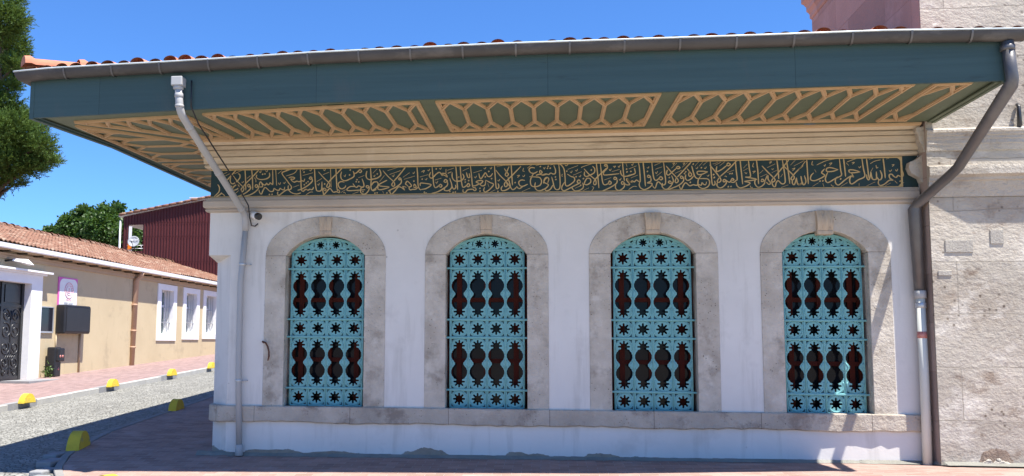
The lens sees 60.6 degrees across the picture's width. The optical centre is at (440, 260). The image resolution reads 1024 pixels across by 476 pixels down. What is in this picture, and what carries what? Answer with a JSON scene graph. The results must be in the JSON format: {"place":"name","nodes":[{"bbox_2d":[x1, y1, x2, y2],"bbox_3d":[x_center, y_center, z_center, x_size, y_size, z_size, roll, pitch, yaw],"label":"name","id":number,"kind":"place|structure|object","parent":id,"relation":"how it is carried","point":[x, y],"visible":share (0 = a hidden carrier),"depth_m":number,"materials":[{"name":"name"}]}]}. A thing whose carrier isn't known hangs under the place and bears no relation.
{"place":"outdoors","nodes":[
{"label":"outdoors","id":0,"kind":"place"},
{"bbox_2d":[0,371,213,475],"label":"street","id":1,"kind":"structure","parent":0,"point":[30,437],"depth_m":17.02,"materials":[{"name":"stone"}]},
{"bbox_2d":[29,451,67,475],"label":"drain stones","id":2,"kind":"object","parent":1,"relation":"on","point":[48,463],"visible":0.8,"depth_m":11.80,"materials":[{"name":"grey stone"}]},
{"bbox_2d":[0,367,214,412],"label":"kerb","id":3,"kind":"structure","parent":1,"relation":"on","point":[61,397],"depth_m":21.97,"materials":[{"name":"concrete"}]},
{"bbox_2d":[1,374,176,410],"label":"painted kerb","id":4,"kind":"structure","parent":3,"relation":"on","point":[16,405],"depth_m":19.43,"materials":[{"name":"concrete"}]},
{"bbox_2d":[18,393,35,403],"bbox_3d":[-8.977,2.985,18.959,0.148,0.207,0.429,0,-5,7],"label":"bollard","id":5,"kind":"object","parent":4,"relation":"on","point":[24,398],"visible":1,"depth_m":18.86,"materials":[{"name":"yellow paint"}]},
{"bbox_2d":[106,379,118,386],"bbox_3d":[-8.511,3.175,22.689,0.144,0.201,0.418,0,-5,7],"label":"bollard","id":6,"kind":"object","parent":3,"relation":"on","point":[112,382],"visible":1,"depth_m":22.58,"materials":[{"name":"yellow paint"}]},
{"bbox_2d":[167,369,176,375],"bbox_3d":[-8.066,3.353,26.251,0.144,0.201,0.418,0,-5,7],"label":"bollard","id":7,"kind":"object","parent":3,"relation":"on","point":[171,372],"visible":1,"depth_m":26.13,"materials":[{"name":"yellow paint"}]},
{"bbox_2d":[207,362,214,367],"bbox_3d":[-7.669,3.504,29.274,0.144,0.201,0.418,0,-5,7],"label":"bollard","id":8,"kind":"object","parent":3,"relation":"on","point":[211,364],"visible":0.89,"depth_m":29.16,"materials":[{"name":"yellow paint"}]},
{"bbox_2d":[53,395,213,475],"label":"kerb","id":9,"kind":"structure","parent":1,"relation":"on","point":[58,468],"depth_m":14.01,"materials":[{"name":"concrete"}]},
{"bbox_2d":[66,431,90,450],"bbox_3d":[-5.357,2.654,12.930,0.190,0.265,0.550,1,-5,-5],"label":"bollard","id":10,"kind":"object","parent":9,"relation":"on","point":[78,440],"visible":0.98,"depth_m":12.76,"materials":[{"name":"yellow paint"}]},
{"bbox_2d":[168,399,184,410],"bbox_3d":[-5.240,2.861,17.339,0.163,0.228,0.473,0,-5,4],"label":"bollard","id":11,"kind":"object","parent":9,"relation":"on","point":[176,404],"visible":0.98,"depth_m":17.19,"materials":[{"name":"yellow paint"}]},
{"bbox_2d":[0,354,214,404],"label":"pavement","id":12,"kind":"structure","parent":0,"point":[64,383],"depth_m":25.81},
{"bbox_2d":[0,379,58,383],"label":"metal ramp","id":13,"kind":"structure","parent":12,"relation":"on","point":[26,381],"depth_m":24.26,"materials":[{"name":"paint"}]},
{"bbox_2d":[41,361,53,377],"bbox_3d":[-11.783,3.256,26.197,0.307,0.507,0.529,0,-5,7],"label":"weed","id":14,"kind":"object","parent":12,"relation":"on","point":[48,372],"visible":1,"depth_m":26.14,"materials":[{"name":"green plant"}]},
{"bbox_2d":[46,347,64,376],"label":"utility pillar","id":15,"kind":"structure","parent":12,"relation":"on","point":[55,357],"depth_m":26.42,"materials":[{"name":"black plastic"}]},
{"bbox_2d":[0,0,811,229],"label":"sky","id":16,"kind":"structure","parent":0,"point":[98,31],"materials":[{"name":"blue"}]},
{"bbox_2d":[63,397,1023,475],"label":"pavement","id":17,"kind":"structure","parent":0,"point":[170,443],"depth_m":11.36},
{"bbox_2d":[13,25,1023,464],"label":"ottoman building","id":18,"kind":"structure","parent":17,"relation":"on","point":[769,323],"depth_m":11.70,"materials":[{"name":"white paint"}]},
{"bbox_2d":[171,76,251,455],"bbox_3d":[-2.993,0.243,11.387,0.163,4.770,2.215,-1,-6,11],"label":"drainpipe","id":19,"kind":"object","parent":18,"relation":"attached to","point":[178,83],"visible":1,"depth_m":12.16,"materials":[{"name":"grey plastic"}]},
{"bbox_2d":[190,80,257,226],"bbox_3d":[-2.864,-1.337,11.560,0.121,1.520,2.095,-1,-6,11],"label":"cable","id":20,"kind":"object","parent":18,"relation":"attached to","point":[219,155],"visible":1,"depth_m":11.27,"materials":[{"name":"black plastic"}]},
{"bbox_2d":[250,211,261,219],"bbox_3d":[-2.627,-0.642,12.402,0.141,0.160,0.342,3,-6,-23],"label":"security camera","id":21,"kind":"object","parent":18,"relation":"attached to","point":[254,215],"visible":1,"depth_m":12.29,"materials":[{"name":"white paint"}]},
{"bbox_2d":[262,341,269,360],"bbox_3d":[-2.453,1.268,12.299,0.120,0.282,0.075,0,-5,7],"label":"wall hook","id":22,"kind":"object","parent":18,"relation":"attached to","point":[267,348],"depth_m":12.26,"materials":[{"name":"metal"}]},
{"bbox_2d":[262,216,385,406],"bbox_3d":[-1.613,0.750,12.431,1.738,2.745,0.388,0,-5,7],"label":"window","id":23,"kind":"structure","parent":18,"relation":"in","point":[324,312],"depth_m":12.40,"materials":[{"name":"metal"}]},
{"bbox_2d":[424,214,548,409],"bbox_3d":[0.652,0.737,12.149,1.704,2.745,0.388,0,-5,7],"label":"window","id":24,"kind":"structure","parent":18,"relation":"in","point":[487,298],"depth_m":12.13,"materials":[{"name":"metal"}]},
{"bbox_2d":[210,156,918,197],"bbox_3d":[1.478,-1.145,12.074,9.680,0.420,0.056,0,-5,7],"label":"inscription board","id":25,"kind":"object","parent":18,"relation":"attached to","point":[792,173],"visible":1,"depth_m":12.01,"materials":[{"name":"gold metal"}]},
{"bbox_2d":[589,212,721,411],"bbox_3d":[2.884,0.721,11.839,1.704,2.745,0.451,0,-5,7],"label":"window","id":26,"kind":"structure","parent":18,"relation":"in","point":[654,283],"depth_m":11.84,"materials":[{"name":"metal"}]},
{"bbox_2d":[760,210,896,413],"bbox_3d":[5.086,0.708,11.565,1.644,2.745,0.451,0,-5,7],"label":"window","id":27,"kind":"structure","parent":18,"relation":"in","point":[827,302],"depth_m":11.56,"materials":[{"name":"metal"}]},
{"bbox_2d":[908,40,1018,465],"bbox_3d":[6.204,0.118,10.241,0.271,4.825,2.171,0,-5,0],"label":"drainpipe","id":28,"kind":"object","parent":18,"relation":"attached to","point":[1005,93],"visible":0.98,"depth_m":11.03,"materials":[{"name":"metal"}]},
{"bbox_2d":[195,450,1023,466],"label":"mortar fillet","id":29,"kind":"object","parent":17,"relation":"on","point":[210,453],"visible":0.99,"depth_m":11.59,"materials":[{"name":"grey concrete"}]},
{"bbox_3d":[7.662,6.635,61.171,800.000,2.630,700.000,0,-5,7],"label":"ground","id":30,"kind":"structure","parent":0,"visible":0},
{"bbox_2d":[0,0,67,200],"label":"cedar tree","id":31,"kind":"object","parent":30,"relation":"on","point":[26,150],"visible":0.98,"depth_m":34.12,"materials":[{"name":"green plant"}]},
{"bbox_2d":[41,200,142,250],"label":"leafy tree","id":32,"kind":"object","parent":30,"relation":"on","point":[100,223],"visible":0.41,"depth_m":60.58,"materials":[{"name":"green plant"}]},
{"bbox_2d":[0,222,216,380],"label":"building","id":33,"kind":"structure","parent":30,"relation":"on","point":[176,315],"depth_m":30.10,"materials":[{"name":"beige paint"}]},
{"bbox_2d":[0,281,24,380],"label":"door","id":34,"kind":"structure","parent":33,"relation":"in","point":[11,294],"depth_m":25.07,"materials":[{"name":"black metal"}]},
{"bbox_2d":[5,259,33,264],"bbox_3d":[-11.933,0.022,24.797,0.313,0.158,0.790,-3,-7,34],"label":"wall lamp","id":35,"kind":"object","parent":33,"relation":"attached to","point":[25,261],"visible":1,"depth_m":24.74,"materials":[{"name":"white metal"}]},
{"bbox_2d":[41,306,53,332],"bbox_3d":[-11.973,1.791,26.504,0.059,0.800,0.740,0,-5,7],"label":"notice board","id":36,"kind":"object","parent":33,"relation":"attached to","point":[47,319],"visible":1,"depth_m":26.55,"materials":[{"name":"metal"}]},
{"bbox_2d":[57,277,77,304],"bbox_3d":[-11.833,1.172,27.700,0.047,1.260,1.100,0,-5,7],"label":"school sign","id":37,"kind":"object","parent":33,"relation":"attached to","point":[67,292],"visible":0.68,"depth_m":27.68,"materials":[{"name":"white paint"}]},
{"bbox_2d":[55,304,90,346],"bbox_3d":[-11.673,2.167,27.752,0.345,1.490,1.510,0,-5,7],"label":"wall cabinet","id":38,"kind":"object","parent":33,"relation":"attached to","point":[72,319],"depth_m":27.39,"materials":[{"name":"black plastic"}]},
{"bbox_2d":[66,306,90,331],"bbox_3d":[-11.510,1.872,27.759,0.020,0.780,1.410,0,-5,7],"label":"door","id":39,"kind":"structure","parent":38,"relation":"in","point":[77,318],"depth_m":27.74,"materials":[{"name":"plastic"}]},
{"bbox_2d":[77,334,80,371],"bbox_3d":[-11.735,2.949,28.368,0.069,1.351,0.069,0,-5,7],"label":"wall pipe","id":40,"kind":"object","parent":33,"relation":"attached to","point":[79,349],"depth_m":28.33,"materials":[{"name":"metal"}]},
{"bbox_2d":[129,272,143,364],"bbox_3d":[-11.143,2.110,32.037,0.416,3.446,0.277,0,-5,7],"label":"drainpipe","id":41,"kind":"object","parent":33,"relation":"attached to","point":[134,305],"visible":1,"depth_m":31.98,"materials":[{"name":"brown metal"}]},
{"bbox_2d":[156,283,177,340],"bbox_3d":[-11.141,2.074,34.932,0.465,2.235,1.750,0,-5,7],"label":"window","id":42,"kind":"structure","parent":33,"relation":"in","point":[166,318],"depth_m":35.40,"materials":[{"name":"white paint"}]},
{"bbox_2d":[181,287,199,339],"bbox_3d":[-10.846,2.272,37.291,0.465,2.180,1.720,0,-5,7],"label":"window","id":43,"kind":"structure","parent":33,"relation":"in","point":[191,297],"depth_m":37.76,"materials":[{"name":"white paint"}]},
{"bbox_2d":[202,290,216,338],"bbox_3d":[-10.575,2.454,39.456,0.465,2.160,1.800,0,-5,7],"label":"window","id":44,"kind":"structure","parent":33,"relation":"in","point":[209,297],"depth_m":39.82,"materials":[{"name":"white paint"}]},
{"bbox_2d":[118,195,217,281],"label":"red house","id":45,"kind":"structure","parent":30,"relation":"on","point":[178,232],"depth_m":44.32,"materials":[{"name":"metal"}]},
{"bbox_2d":[129,226,131,250],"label":"banner","id":46,"kind":"object","parent":45,"relation":"hanging from","point":[130,231],"visible":0.64,"depth_m":44.58,"materials":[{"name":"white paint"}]},
{"bbox_2d":[128,236,138,250],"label":"satellite dish","id":47,"kind":"object","parent":45,"relation":"attached to","point":[133,241],"visible":1,"depth_m":44.31,"materials":[{"name":"white metal"}]},
{"bbox_2d":[801,0,1023,467],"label":"stone building","id":48,"kind":"structure","parent":30,"relation":"on","point":[973,228],"depth_m":11.04,"materials":[{"name":"beige stone"}]},
{"bbox_2d":[1015,103,1022,126],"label":"wall anchor","id":49,"kind":"object","parent":48,"relation":"attached to","point":[1019,117],"depth_m":11.06,"materials":[{"name":"black metal"}]}
]}

